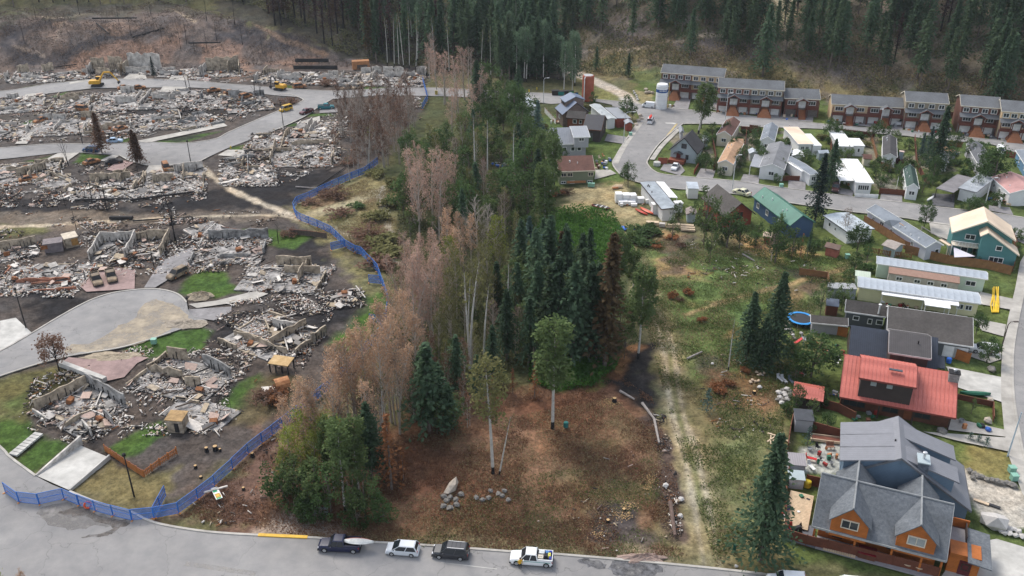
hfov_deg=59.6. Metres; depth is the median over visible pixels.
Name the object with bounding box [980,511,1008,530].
canopy
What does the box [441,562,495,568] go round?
lane line
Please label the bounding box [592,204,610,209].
rowing boat
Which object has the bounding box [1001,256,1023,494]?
sidewalk
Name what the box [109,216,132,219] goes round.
culvert beam
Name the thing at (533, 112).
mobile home
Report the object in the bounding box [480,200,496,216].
broadleaf tree
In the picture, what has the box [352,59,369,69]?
burnt shed frame
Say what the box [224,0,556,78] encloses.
forest floor scrub
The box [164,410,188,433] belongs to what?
garden hut
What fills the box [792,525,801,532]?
barbecue
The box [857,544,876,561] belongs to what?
hot tub
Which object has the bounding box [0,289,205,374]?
cul de sac
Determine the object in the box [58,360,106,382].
garden wall
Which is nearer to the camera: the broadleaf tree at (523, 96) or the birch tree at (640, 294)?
the birch tree at (640, 294)
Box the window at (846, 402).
[841,399,865,408]
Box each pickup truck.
[299,108,313,114]
[317,534,361,553]
[318,103,334,109]
[509,546,553,567]
[831,181,840,192]
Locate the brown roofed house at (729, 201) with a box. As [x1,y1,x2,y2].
[701,184,755,226]
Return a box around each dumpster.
[552,89,558,94]
[558,90,564,95]
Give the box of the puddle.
[36,501,111,529]
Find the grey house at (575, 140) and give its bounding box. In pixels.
[548,126,589,155]
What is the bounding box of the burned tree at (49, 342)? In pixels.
[31,330,71,370]
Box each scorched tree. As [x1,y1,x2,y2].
[329,402,347,426]
[331,82,342,110]
[331,125,339,151]
[335,107,344,135]
[338,107,346,135]
[340,364,372,415]
[341,87,348,114]
[342,94,348,112]
[345,83,352,109]
[347,89,361,118]
[347,102,356,126]
[347,111,353,141]
[349,142,355,167]
[350,113,360,150]
[352,88,365,125]
[353,142,361,170]
[354,116,366,151]
[354,383,381,436]
[356,80,367,112]
[359,123,377,165]
[361,102,370,137]
[364,112,374,148]
[366,95,374,130]
[366,115,381,157]
[368,82,376,110]
[369,376,391,442]
[370,95,382,135]
[370,113,387,149]
[371,115,385,151]
[372,71,383,101]
[372,125,392,167]
[375,90,383,113]
[375,349,409,424]
[378,110,385,142]
[380,127,394,165]
[381,78,393,100]
[381,105,393,139]
[382,90,388,109]
[382,122,392,157]
[383,83,396,104]
[384,94,394,130]
[387,90,400,130]
[390,98,406,129]
[390,333,413,397]
[393,84,403,116]
[393,95,406,135]
[395,101,409,135]
[395,345,414,409]
[397,79,406,111]
[399,117,410,149]
[400,68,411,100]
[401,367,419,421]
[403,95,415,130]
[407,91,418,127]
[408,91,415,124]
[413,385,426,429]
[415,187,428,219]
[421,176,429,207]
[424,29,440,75]
[424,330,438,361]
[435,240,452,289]
[439,353,454,385]
[440,220,455,246]
[448,136,463,159]
[454,372,470,414]
[458,337,471,384]
[459,245,470,275]
[462,46,474,88]
[462,394,473,427]
[477,159,490,199]
[479,64,487,91]
[480,156,489,188]
[483,299,499,337]
[493,190,512,235]
[511,306,523,353]
[762,234,781,260]
[839,207,855,228]
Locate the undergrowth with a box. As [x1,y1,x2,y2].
[393,131,563,432]
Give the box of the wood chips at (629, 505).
[616,498,638,510]
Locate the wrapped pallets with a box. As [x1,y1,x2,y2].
[614,191,648,205]
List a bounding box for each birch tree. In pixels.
[314,413,341,493]
[319,381,327,408]
[321,416,357,511]
[339,413,368,494]
[340,337,348,416]
[357,370,364,405]
[366,122,373,168]
[368,318,378,411]
[376,372,384,457]
[382,13,387,65]
[390,18,395,66]
[390,314,396,401]
[395,14,398,63]
[397,15,403,67]
[406,13,410,68]
[409,288,417,343]
[415,18,417,69]
[444,18,449,73]
[456,268,474,366]
[464,273,472,326]
[465,350,508,474]
[467,113,478,160]
[468,258,485,377]
[482,118,492,194]
[482,284,495,371]
[488,28,491,74]
[498,413,513,474]
[501,258,515,353]
[510,126,518,192]
[530,312,576,429]
[531,161,560,222]
[532,127,549,166]
[542,131,563,201]
[547,125,558,184]
[616,223,636,296]
[624,260,659,358]
[625,248,643,291]
[692,82,718,133]
[728,317,736,370]
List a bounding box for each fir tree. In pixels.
[264,0,281,15]
[266,0,276,24]
[273,0,281,25]
[274,0,291,17]
[291,0,298,18]
[299,0,309,25]
[308,0,320,33]
[316,0,326,43]
[325,0,341,21]
[327,0,336,45]
[329,0,340,33]
[337,0,350,28]
[344,0,354,22]
[355,0,361,36]
[359,0,371,51]
[360,0,377,54]
[369,0,378,40]
[374,413,404,490]
[375,422,399,473]
[376,0,386,53]
[380,0,390,37]
[382,0,395,59]
[394,13,405,63]
[396,445,412,480]
[398,0,411,57]
[420,0,424,53]
[423,0,429,54]
[429,0,438,64]
[435,3,449,67]
[437,0,448,31]
[443,3,460,42]
[445,0,458,55]
[453,2,470,63]
[461,0,476,48]
[476,16,493,62]
[482,0,494,61]
[491,14,499,63]
[493,21,507,77]
[496,19,515,76]
[501,13,520,80]
[508,368,517,393]
[523,22,534,75]
[524,248,542,313]
[526,361,541,402]
[528,0,538,18]
[533,265,559,345]
[556,231,563,254]
[558,0,575,21]
[559,8,571,44]
[566,6,577,39]
[577,247,589,298]
[579,231,632,375]
[584,273,603,359]
[595,0,608,31]
[622,0,641,20]
[627,0,638,41]
[676,0,689,31]
[716,0,739,51]
[726,5,740,53]
[770,0,784,47]
[775,0,791,24]
[779,0,798,51]
[796,233,804,258]
[805,227,813,257]
[821,0,834,36]
[825,0,843,66]
[838,0,851,24]
[851,0,868,13]
[867,0,883,45]
[867,11,891,66]
[877,21,898,77]
[879,0,900,33]
[892,13,904,63]
[903,0,915,36]
[905,9,938,78]
[910,21,932,85]
[937,26,959,84]
[940,0,950,31]
[940,32,966,92]
[947,0,956,21]
[956,0,976,71]
[971,37,998,88]
[973,0,991,37]
[977,18,1002,83]
[987,28,1017,79]
[1002,0,1018,31]
[1004,0,1021,20]
[1004,0,1023,29]
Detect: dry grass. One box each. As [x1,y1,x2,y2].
[346,397,683,553]
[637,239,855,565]
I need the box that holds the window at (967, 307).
[964,305,972,310]
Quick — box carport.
[749,154,762,173]
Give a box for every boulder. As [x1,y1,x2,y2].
[444,477,457,493]
[936,427,946,433]
[984,417,991,423]
[987,365,995,371]
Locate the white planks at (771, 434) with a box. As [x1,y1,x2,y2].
[767,432,790,443]
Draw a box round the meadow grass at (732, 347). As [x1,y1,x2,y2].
[637,239,856,559]
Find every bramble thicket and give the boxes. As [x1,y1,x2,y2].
[528,356,619,391]
[535,203,633,264]
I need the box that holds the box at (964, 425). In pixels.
[962,423,967,428]
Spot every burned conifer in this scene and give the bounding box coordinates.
[88,112,113,153]
[124,129,149,165]
[132,132,145,164]
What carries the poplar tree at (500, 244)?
on the ground at (176, 476)
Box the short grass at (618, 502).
[398,457,681,560]
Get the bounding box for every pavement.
[613,122,642,163]
[650,129,678,159]
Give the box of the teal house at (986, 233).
[947,207,1019,265]
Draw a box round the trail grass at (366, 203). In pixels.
[304,173,399,271]
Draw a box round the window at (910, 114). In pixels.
[908,113,916,116]
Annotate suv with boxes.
[82,145,99,151]
[431,540,470,560]
[647,117,654,123]
[766,570,805,575]
[969,341,998,355]
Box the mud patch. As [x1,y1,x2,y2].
[59,507,129,537]
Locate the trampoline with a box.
[789,312,810,327]
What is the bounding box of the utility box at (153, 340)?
[150,337,156,343]
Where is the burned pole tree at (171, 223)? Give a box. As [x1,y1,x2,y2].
[164,194,176,243]
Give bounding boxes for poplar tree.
[15,568,24,575]
[272,395,294,452]
[287,372,305,458]
[295,375,328,461]
[296,381,318,454]
[315,336,357,417]
[317,355,348,466]
[321,341,345,412]
[331,335,370,416]
[340,322,370,416]
[343,323,379,404]
[347,316,378,400]
[355,376,381,428]
[361,313,398,426]
[363,314,383,402]
[364,328,398,423]
[368,297,403,422]
[369,296,405,400]
[380,281,414,345]
[381,253,409,324]
[381,303,405,395]
[384,342,414,434]
[394,287,418,363]
[397,230,413,286]
[398,256,419,327]
[400,308,426,370]
[401,147,431,236]
[401,237,420,309]
[403,150,421,223]
[403,243,428,323]
[405,256,435,341]
[405,268,430,342]
[409,232,427,279]
[411,255,441,343]
[412,140,429,206]
[420,145,442,224]
[422,38,433,81]
[423,228,441,293]
[425,122,437,157]
[427,48,440,89]
[427,244,445,313]
[428,132,443,161]
[429,162,451,242]
[429,307,448,363]
[431,239,453,307]
[436,51,449,104]
[437,153,455,208]
[437,267,460,334]
[438,338,451,370]
[439,205,452,245]
[440,297,460,350]
[442,244,464,318]
[444,86,458,131]
[445,55,462,118]
[446,151,458,192]
[450,211,469,277]
[450,226,465,265]
[452,271,473,342]
[454,113,472,164]
[455,46,469,99]
[458,257,483,324]
[463,213,478,258]
[465,320,479,363]
[466,84,479,120]
[466,167,478,222]
[469,128,485,167]
[469,242,485,302]
[473,191,481,222]
[476,70,488,115]
[476,223,489,268]
[476,242,494,310]
[478,272,489,300]
[479,207,486,239]
[482,170,495,197]
[486,271,502,312]
[492,239,507,280]
[496,186,510,228]
[502,261,512,284]
[511,209,519,253]
[513,292,522,317]
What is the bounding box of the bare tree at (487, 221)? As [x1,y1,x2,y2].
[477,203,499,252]
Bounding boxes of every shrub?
[245,384,285,406]
[267,384,288,405]
[277,97,298,103]
[278,227,299,237]
[298,197,322,206]
[316,78,338,85]
[316,183,353,199]
[323,206,355,220]
[338,155,361,165]
[345,201,366,208]
[346,238,374,252]
[347,219,390,239]
[353,251,397,269]
[360,207,392,221]
[362,231,405,249]
[363,167,386,178]
[369,242,414,258]
[376,195,407,208]
[383,176,405,189]
[547,188,565,196]
[561,187,574,194]
[624,223,651,235]
[628,235,662,245]
[638,227,664,237]
[643,222,656,227]
[650,240,661,247]
[663,234,678,239]
[667,290,678,298]
[674,242,685,246]
[675,295,684,300]
[682,287,694,295]
[697,316,707,321]
[699,388,715,416]
[709,379,727,394]
[721,379,737,386]
[739,365,750,373]
[741,129,749,134]
[753,139,760,145]
[801,426,814,447]
[806,238,821,248]
[808,379,831,387]
[816,133,828,139]
[824,137,831,142]
[846,130,857,137]
[855,130,869,138]
[857,262,876,270]
[861,140,872,146]
[895,156,903,163]
[906,159,916,165]
[940,177,948,182]
[952,159,964,165]
[959,168,972,176]
[964,158,971,165]
[982,437,990,446]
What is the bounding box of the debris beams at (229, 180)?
[218,178,238,184]
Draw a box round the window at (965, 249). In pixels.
[960,247,967,251]
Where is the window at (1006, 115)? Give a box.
[1003,113,1009,117]
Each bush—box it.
[259,456,295,502]
[271,486,311,516]
[290,494,321,523]
[302,491,335,525]
[336,498,369,530]
[369,497,398,524]
[485,141,507,157]
[508,201,529,219]
[693,153,705,166]
[701,145,709,155]
[709,134,715,142]
[711,157,718,169]
[715,166,724,175]
[715,233,726,243]
[745,230,764,246]
[750,125,761,135]
[773,173,784,182]
[781,398,798,418]
[782,242,796,255]
[783,358,810,382]
[800,242,818,256]
[802,148,815,158]
[807,155,817,164]
[811,413,817,429]
[817,385,837,407]
[821,411,836,425]
[822,237,836,247]
[842,266,855,281]
[868,160,878,168]
[875,175,888,187]
[882,171,893,180]
[896,176,903,186]
[903,138,916,148]
[903,154,912,161]
[916,152,929,164]
[929,175,939,184]
[947,158,956,167]
[959,198,980,210]
[962,160,975,172]
[974,197,995,207]
[982,190,1006,205]
[1012,241,1022,252]
[1013,227,1023,239]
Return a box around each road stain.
[577,558,606,568]
[608,560,662,575]
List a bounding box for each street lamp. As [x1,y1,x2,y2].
[13,287,26,327]
[122,453,134,496]
[732,154,741,188]
[1002,321,1018,346]
[1007,412,1021,456]
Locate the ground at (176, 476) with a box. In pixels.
[0,0,1023,575]
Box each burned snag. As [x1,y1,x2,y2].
[57,139,68,165]
[97,178,106,209]
[167,199,174,241]
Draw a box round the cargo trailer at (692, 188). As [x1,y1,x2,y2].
[686,182,698,198]
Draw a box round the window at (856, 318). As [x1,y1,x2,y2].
[852,315,859,320]
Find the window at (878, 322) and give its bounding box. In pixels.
[876,319,883,324]
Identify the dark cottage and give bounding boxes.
[668,130,704,164]
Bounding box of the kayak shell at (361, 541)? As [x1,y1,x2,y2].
[344,538,373,544]
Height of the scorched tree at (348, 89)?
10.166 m
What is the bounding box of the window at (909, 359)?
[904,357,912,361]
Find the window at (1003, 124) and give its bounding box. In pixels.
[1001,123,1010,126]
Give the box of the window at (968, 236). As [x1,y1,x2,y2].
[965,234,975,239]
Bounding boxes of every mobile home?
[508,97,535,117]
[589,103,630,128]
[640,181,683,220]
[712,139,743,175]
[716,117,740,145]
[759,141,791,180]
[760,122,777,150]
[783,127,821,154]
[785,156,817,185]
[823,212,874,243]
[828,130,864,156]
[829,158,877,198]
[857,276,981,315]
[866,204,951,259]
[875,256,987,291]
[881,134,903,165]
[896,164,919,199]
[934,174,993,202]
[964,140,989,174]
[991,171,1023,206]
[1015,149,1023,175]
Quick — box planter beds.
[810,433,839,443]
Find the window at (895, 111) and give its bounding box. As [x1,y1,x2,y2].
[893,109,900,113]
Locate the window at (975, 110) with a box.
[972,108,978,112]
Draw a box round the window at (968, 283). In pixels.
[965,280,975,286]
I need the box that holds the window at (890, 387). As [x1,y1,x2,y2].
[885,384,893,389]
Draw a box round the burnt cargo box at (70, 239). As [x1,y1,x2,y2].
[61,231,79,248]
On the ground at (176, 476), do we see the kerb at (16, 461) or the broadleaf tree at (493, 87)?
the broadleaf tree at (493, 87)
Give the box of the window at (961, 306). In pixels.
[956,304,963,309]
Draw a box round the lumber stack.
[646,220,694,231]
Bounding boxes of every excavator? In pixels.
[88,71,119,86]
[269,75,286,90]
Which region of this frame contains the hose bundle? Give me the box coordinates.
[990,286,999,312]
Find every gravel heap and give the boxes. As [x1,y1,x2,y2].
[79,351,146,360]
[162,318,207,328]
[187,291,213,300]
[615,553,667,562]
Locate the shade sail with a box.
[954,247,973,256]
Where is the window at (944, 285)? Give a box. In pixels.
[940,283,947,287]
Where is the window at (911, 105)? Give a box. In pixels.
[908,103,914,107]
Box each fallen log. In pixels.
[75,198,128,200]
[92,17,136,18]
[130,191,194,200]
[132,28,163,37]
[133,216,192,220]
[188,42,220,43]
[295,186,323,188]
[317,167,345,186]
[619,390,634,399]
[641,402,654,417]
[653,418,659,442]
[668,500,676,536]
[686,351,701,359]
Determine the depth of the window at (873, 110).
282.52 m
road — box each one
[0,79,617,104]
[0,97,330,164]
[0,449,764,575]
[612,102,1023,242]
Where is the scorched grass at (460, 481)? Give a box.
[181,370,684,556]
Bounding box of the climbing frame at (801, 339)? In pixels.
[794,333,817,345]
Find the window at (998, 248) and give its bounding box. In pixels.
[995,245,1002,250]
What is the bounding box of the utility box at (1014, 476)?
[1009,472,1019,480]
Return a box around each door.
[174,423,179,432]
[680,92,688,97]
[719,106,725,111]
[738,107,746,112]
[750,108,758,113]
[769,109,778,114]
[785,109,794,114]
[806,110,815,115]
[833,115,842,121]
[854,116,863,122]
[868,117,877,123]
[885,109,889,115]
[890,118,899,124]
[903,410,911,419]
[905,121,915,127]
[929,123,939,129]
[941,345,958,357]
[956,560,971,575]
[959,126,969,131]
[982,127,992,133]
[998,131,1008,137]
[1015,124,1020,130]
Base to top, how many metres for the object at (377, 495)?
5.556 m
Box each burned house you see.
[0,92,48,114]
[0,121,32,139]
[0,157,68,186]
[0,235,40,262]
[0,261,102,293]
[3,62,54,81]
[15,160,80,189]
[18,110,93,137]
[26,372,131,437]
[42,68,94,80]
[45,91,99,112]
[52,183,146,201]
[65,408,115,441]
[78,168,147,191]
[82,114,135,135]
[83,251,164,273]
[85,56,122,76]
[86,228,170,263]
[88,85,152,111]
[122,52,163,74]
[125,346,244,406]
[128,109,183,133]
[136,88,205,109]
[139,161,208,196]
[157,66,198,77]
[159,395,243,431]
[166,110,224,131]
[183,221,224,238]
[186,227,272,266]
[187,89,267,110]
[198,55,244,77]
[212,310,326,366]
[217,154,278,185]
[223,98,276,113]
[234,129,340,170]
[234,255,336,294]
[251,65,314,83]
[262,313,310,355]
[285,117,347,139]
[302,70,363,85]
[314,285,367,309]
[348,66,431,86]
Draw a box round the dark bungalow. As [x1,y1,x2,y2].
[844,299,973,358]
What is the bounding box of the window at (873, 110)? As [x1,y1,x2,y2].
[870,108,878,112]
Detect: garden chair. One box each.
[780,374,787,383]
[806,452,816,460]
[807,459,815,471]
[826,441,830,449]
[830,441,834,449]
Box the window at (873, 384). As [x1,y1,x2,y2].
[869,381,877,386]
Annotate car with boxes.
[18,175,37,181]
[32,116,47,122]
[75,104,88,110]
[82,158,100,164]
[88,270,103,286]
[104,267,117,283]
[105,157,122,164]
[106,137,122,143]
[112,125,127,131]
[134,84,145,89]
[161,160,169,170]
[166,264,188,279]
[207,87,220,91]
[238,92,252,98]
[292,82,306,88]
[352,83,362,89]
[671,162,679,170]
[732,188,751,196]
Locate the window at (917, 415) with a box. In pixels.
[914,412,930,419]
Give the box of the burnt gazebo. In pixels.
[268,355,294,374]
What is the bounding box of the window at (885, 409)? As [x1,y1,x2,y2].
[881,406,898,413]
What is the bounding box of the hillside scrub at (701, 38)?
[557,0,1023,108]
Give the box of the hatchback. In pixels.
[385,539,420,557]
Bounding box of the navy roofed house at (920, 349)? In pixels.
[847,325,944,370]
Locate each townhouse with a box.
[659,64,726,100]
[716,77,784,117]
[781,88,820,119]
[827,94,904,128]
[901,91,949,132]
[951,94,1000,137]
[994,99,1023,143]
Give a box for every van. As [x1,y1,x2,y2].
[279,103,292,111]
[641,101,654,107]
[996,144,1004,153]
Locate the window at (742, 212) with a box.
[733,211,743,218]
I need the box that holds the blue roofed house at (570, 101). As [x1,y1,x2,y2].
[554,92,589,126]
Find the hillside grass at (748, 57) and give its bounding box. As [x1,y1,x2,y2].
[588,32,1023,111]
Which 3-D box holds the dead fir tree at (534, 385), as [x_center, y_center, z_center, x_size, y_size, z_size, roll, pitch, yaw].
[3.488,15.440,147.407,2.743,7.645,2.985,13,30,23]
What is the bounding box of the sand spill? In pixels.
[64,299,187,352]
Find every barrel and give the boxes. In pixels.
[563,421,568,427]
[803,479,811,488]
[946,357,951,363]
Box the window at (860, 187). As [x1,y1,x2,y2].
[857,185,869,190]
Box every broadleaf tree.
[269,471,292,501]
[274,451,310,496]
[291,467,319,500]
[292,453,330,506]
[308,460,348,513]
[332,470,368,519]
[342,468,380,516]
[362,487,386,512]
[385,166,419,218]
[390,318,419,344]
[396,181,426,219]
[397,127,424,169]
[403,206,418,237]
[409,139,441,166]
[411,247,425,259]
[414,162,431,197]
[415,136,429,161]
[424,127,454,159]
[424,401,445,433]
[427,211,444,239]
[433,179,458,224]
[439,119,453,145]
[439,338,461,365]
[440,392,467,429]
[443,150,459,183]
[445,171,479,217]
[448,165,470,187]
[449,145,486,178]
[449,174,482,212]
[450,135,472,164]
[451,286,471,314]
[454,109,470,131]
[457,195,492,265]
[463,126,488,167]
[463,303,480,324]
[464,101,490,128]
[472,59,500,100]
[472,116,503,156]
[475,193,498,232]
[479,83,500,109]
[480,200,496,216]
[482,100,509,132]
[483,99,503,134]
[484,251,503,270]
[484,286,509,313]
[486,80,506,108]
[486,160,524,201]
[486,182,510,227]
[487,80,503,102]
[490,136,508,166]
[493,73,513,94]
[493,94,515,129]
[496,158,519,183]
[500,258,527,291]
[501,79,512,112]
[503,80,528,116]
[503,81,519,120]
[505,101,538,136]
[505,109,524,130]
[505,209,524,243]
[508,168,546,219]
[508,194,517,220]
[509,137,534,187]
[511,86,540,119]
[511,115,532,139]
[511,300,540,346]
[513,249,531,278]
[518,328,543,366]
[521,118,538,146]
[522,124,541,160]
[522,265,548,306]
[525,139,535,166]
[570,243,589,263]
[588,91,597,102]
[612,280,626,306]
[612,299,635,346]
[612,321,638,358]
[618,93,637,114]
[620,161,637,181]
[620,290,647,334]
[628,102,638,117]
[666,215,679,240]
[671,202,684,221]
[689,185,722,244]
[692,95,715,128]
[700,152,713,170]
[701,131,710,143]
[704,210,727,235]
[704,224,720,262]
[706,122,717,134]
[711,207,747,247]
[730,221,753,247]
[734,151,746,170]
[738,146,747,158]
[746,128,758,147]
[752,221,764,233]
[754,141,765,154]
[759,147,769,155]
[763,221,797,262]
[772,212,785,228]
[783,227,805,259]
[786,342,801,361]
[788,382,807,405]
[789,329,843,378]
[797,150,807,162]
[806,398,819,412]
[811,283,833,314]
[822,277,835,291]
[823,116,840,134]
[833,290,845,302]
[835,282,854,310]
[836,125,846,133]
[842,144,854,158]
[846,221,875,251]
[846,249,863,271]
[863,243,873,262]
[866,123,875,140]
[870,168,880,179]
[873,119,886,139]
[876,157,886,175]
[884,126,896,135]
[885,158,895,174]
[892,129,902,144]
[893,160,902,175]
[895,160,908,176]
[915,156,925,171]
[918,131,927,145]
[918,200,937,227]
[919,172,931,193]
[928,154,945,182]
[947,146,959,159]
[951,128,965,148]
[961,137,976,157]
[966,193,980,209]
[971,174,986,184]
[971,398,976,412]
[973,312,989,334]
[975,142,1019,176]
[975,146,1001,174]
[978,336,1004,362]
[982,142,990,151]
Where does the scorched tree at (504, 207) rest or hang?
on the ground at (176, 476)
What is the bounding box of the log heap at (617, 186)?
[612,185,622,188]
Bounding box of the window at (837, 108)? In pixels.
[835,106,842,110]
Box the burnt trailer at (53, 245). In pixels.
[40,237,63,253]
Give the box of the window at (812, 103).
[809,101,815,105]
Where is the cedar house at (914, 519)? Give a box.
[783,460,991,575]
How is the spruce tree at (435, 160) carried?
on the ground at (176, 476)
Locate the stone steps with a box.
[9,432,42,456]
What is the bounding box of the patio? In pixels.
[953,347,968,357]
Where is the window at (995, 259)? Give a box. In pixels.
[988,256,1003,263]
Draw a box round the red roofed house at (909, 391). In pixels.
[839,354,960,431]
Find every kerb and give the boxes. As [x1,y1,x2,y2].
[0,94,303,147]
[0,288,186,350]
[0,332,170,376]
[0,445,35,476]
[4,78,619,101]
[69,490,768,575]
[119,155,208,165]
[258,533,307,538]
[271,99,331,131]
[612,121,949,224]
[640,104,1003,140]
[646,123,1023,217]
[683,123,996,145]
[1012,289,1023,456]
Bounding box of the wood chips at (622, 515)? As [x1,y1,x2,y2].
[612,507,632,522]
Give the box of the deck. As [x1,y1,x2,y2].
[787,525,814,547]
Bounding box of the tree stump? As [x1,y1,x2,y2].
[213,445,217,451]
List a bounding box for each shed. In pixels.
[624,118,633,130]
[678,125,684,138]
[685,206,696,222]
[748,147,758,160]
[763,231,771,244]
[787,452,806,471]
[787,470,805,489]
[791,149,803,160]
[792,408,814,432]
[793,381,824,411]
[809,315,848,334]
[816,150,828,159]
[824,242,842,257]
[825,298,838,315]
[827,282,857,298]
[855,270,870,284]
[862,154,871,165]
[882,239,904,257]
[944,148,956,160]
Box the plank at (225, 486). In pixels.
[204,485,227,492]
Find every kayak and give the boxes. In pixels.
[640,207,652,213]
[959,391,990,395]
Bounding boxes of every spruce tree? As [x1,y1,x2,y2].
[149,56,156,75]
[347,0,359,29]
[351,401,396,482]
[354,388,381,447]
[369,0,392,43]
[396,0,412,23]
[396,341,461,449]
[401,354,420,413]
[415,0,452,66]
[425,158,442,209]
[432,361,461,418]
[433,381,467,437]
[444,334,469,397]
[454,188,477,241]
[460,60,487,112]
[465,354,486,402]
[466,3,489,59]
[466,63,487,102]
[466,109,485,150]
[468,161,484,208]
[470,0,490,44]
[479,324,504,381]
[481,261,511,320]
[486,3,501,61]
[493,16,505,75]
[495,288,523,364]
[498,262,527,337]
[501,0,515,26]
[503,31,523,79]
[504,218,529,283]
[505,0,516,27]
[507,122,528,174]
[511,24,522,78]
[512,25,534,78]
[513,296,541,372]
[514,0,534,28]
[514,260,544,341]
[515,12,530,74]
[520,227,551,296]
[523,215,533,267]
[524,12,540,74]
[525,18,546,79]
[528,148,545,193]
[529,0,538,30]
[530,14,561,78]
[531,16,543,73]
[532,100,547,132]
[534,255,588,355]
[535,0,556,39]
[535,0,557,37]
[538,217,547,239]
[539,215,562,279]
[540,232,550,268]
[548,0,562,30]
[548,0,564,58]
[550,17,557,64]
[550,29,565,78]
[552,260,607,373]
[555,226,576,281]
[563,39,583,80]
[568,261,616,363]
[570,0,592,19]
[573,232,591,264]
[577,0,596,24]
[584,262,612,337]
[586,227,604,282]
[591,47,600,70]
[625,53,634,76]
[642,0,673,28]
[647,0,666,22]
[665,0,688,26]
[683,8,701,55]
[695,0,721,26]
[715,0,744,47]
[716,432,806,575]
[717,0,729,41]
[724,291,769,369]
[741,271,805,377]
[742,317,776,376]
[746,3,782,76]
[758,0,775,24]
[794,0,819,42]
[795,8,820,56]
[803,152,833,228]
[810,0,845,57]
[812,0,828,34]
[819,138,844,189]
[822,1,856,61]
[852,0,881,54]
[860,0,881,11]
[879,0,910,33]
[894,0,924,57]
[895,0,914,26]
[915,106,957,177]
[915,133,926,155]
[918,0,944,25]
[918,126,934,156]
[934,0,963,64]
[955,0,977,34]
[975,9,1002,56]
[978,0,1008,23]
[979,0,1007,39]
[981,12,1012,72]
[982,35,1013,98]
[983,32,1022,99]
[1002,7,1023,51]
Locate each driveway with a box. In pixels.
[0,318,30,349]
[15,132,34,143]
[23,92,42,99]
[37,446,105,489]
[48,153,77,163]
[64,356,147,380]
[70,79,88,83]
[80,267,134,291]
[101,155,117,160]
[106,161,132,170]
[123,73,145,78]
[139,123,226,142]
[144,247,193,287]
[146,166,162,172]
[161,86,187,91]
[169,76,186,79]
[188,307,230,319]
[190,291,267,307]
[219,150,243,156]
[297,116,319,122]
[320,108,336,112]
[595,170,615,178]
[605,134,626,143]
[660,164,684,174]
[672,98,690,109]
[696,168,714,177]
[740,174,758,183]
[771,112,813,121]
[788,180,805,189]
[834,121,902,129]
[838,188,852,195]
[880,194,901,201]
[927,432,1007,450]
[929,221,949,238]
[932,193,954,207]
[942,539,1023,575]
[946,366,1001,401]
[948,419,1004,436]
[969,351,1001,362]
[974,318,1005,335]
[979,292,1011,308]
[989,134,999,139]
[989,205,1012,214]
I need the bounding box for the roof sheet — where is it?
[186,418,203,432]
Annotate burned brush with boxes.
[0,0,412,68]
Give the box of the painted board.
[211,487,222,499]
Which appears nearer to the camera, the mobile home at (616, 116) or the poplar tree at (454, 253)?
the poplar tree at (454, 253)
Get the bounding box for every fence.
[2,157,389,521]
[103,444,144,476]
[142,446,177,476]
[151,485,165,518]
[289,229,326,237]
[421,76,427,109]
[545,108,555,123]
[658,157,667,163]
[711,135,715,170]
[740,126,760,132]
[782,175,799,180]
[786,413,793,452]
[787,529,940,575]
[799,268,829,281]
[806,474,820,487]
[811,422,839,436]
[820,400,856,419]
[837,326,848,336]
[841,129,874,137]
[863,215,910,248]
[867,246,912,257]
[870,136,877,157]
[879,188,904,195]
[905,245,1012,274]
[914,134,928,186]
[931,139,962,147]
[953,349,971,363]
[957,394,994,421]
[1006,151,1015,157]
[1012,228,1017,271]
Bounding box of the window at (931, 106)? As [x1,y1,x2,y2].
[928,104,934,108]
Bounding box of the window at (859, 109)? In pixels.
[857,107,864,111]
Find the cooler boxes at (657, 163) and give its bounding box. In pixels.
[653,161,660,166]
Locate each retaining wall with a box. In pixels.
[35,435,82,476]
[69,454,110,490]
[293,58,337,69]
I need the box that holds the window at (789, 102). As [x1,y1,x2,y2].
[787,100,795,104]
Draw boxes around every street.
[671,108,1023,151]
[1014,299,1023,446]
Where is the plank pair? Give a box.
[973,498,1000,508]
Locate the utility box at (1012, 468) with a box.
[1007,465,1017,472]
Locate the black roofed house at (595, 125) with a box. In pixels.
[566,110,607,141]
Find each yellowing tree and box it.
[271,447,291,492]
[276,423,304,469]
[283,404,316,472]
[289,441,308,489]
[299,428,323,481]
[302,407,327,482]
[317,409,340,487]
[436,233,465,296]
[484,211,508,260]
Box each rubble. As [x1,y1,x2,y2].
[0,70,416,85]
[0,90,266,141]
[0,162,207,209]
[0,207,283,238]
[0,234,262,298]
[19,346,242,443]
[76,217,207,228]
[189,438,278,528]
[202,294,332,381]
[224,122,345,186]
[304,96,421,155]
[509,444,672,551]
[649,413,682,534]
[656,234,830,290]
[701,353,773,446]
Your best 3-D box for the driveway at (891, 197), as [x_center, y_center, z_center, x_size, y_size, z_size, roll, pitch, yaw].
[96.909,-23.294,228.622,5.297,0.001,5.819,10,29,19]
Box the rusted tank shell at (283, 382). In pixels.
[261,376,290,389]
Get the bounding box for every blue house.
[752,187,815,237]
[839,416,971,518]
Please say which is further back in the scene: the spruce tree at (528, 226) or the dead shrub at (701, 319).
the spruce tree at (528, 226)
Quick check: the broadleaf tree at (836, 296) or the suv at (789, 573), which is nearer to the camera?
the suv at (789, 573)
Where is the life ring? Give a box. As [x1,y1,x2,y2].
[83,501,91,508]
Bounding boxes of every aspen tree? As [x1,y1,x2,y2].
[379,0,391,40]
[404,0,415,40]
[409,0,426,60]
[494,0,504,18]
[494,24,505,79]
[504,11,514,34]
[510,30,521,71]
[519,25,531,81]
[521,33,534,81]
[536,19,550,80]
[555,34,568,79]
[559,41,572,89]
[567,29,580,79]
[568,57,576,89]
[569,33,582,85]
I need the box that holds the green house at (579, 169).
[555,155,594,184]
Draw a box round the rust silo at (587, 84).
[582,74,593,101]
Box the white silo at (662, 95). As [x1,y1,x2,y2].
[655,82,669,109]

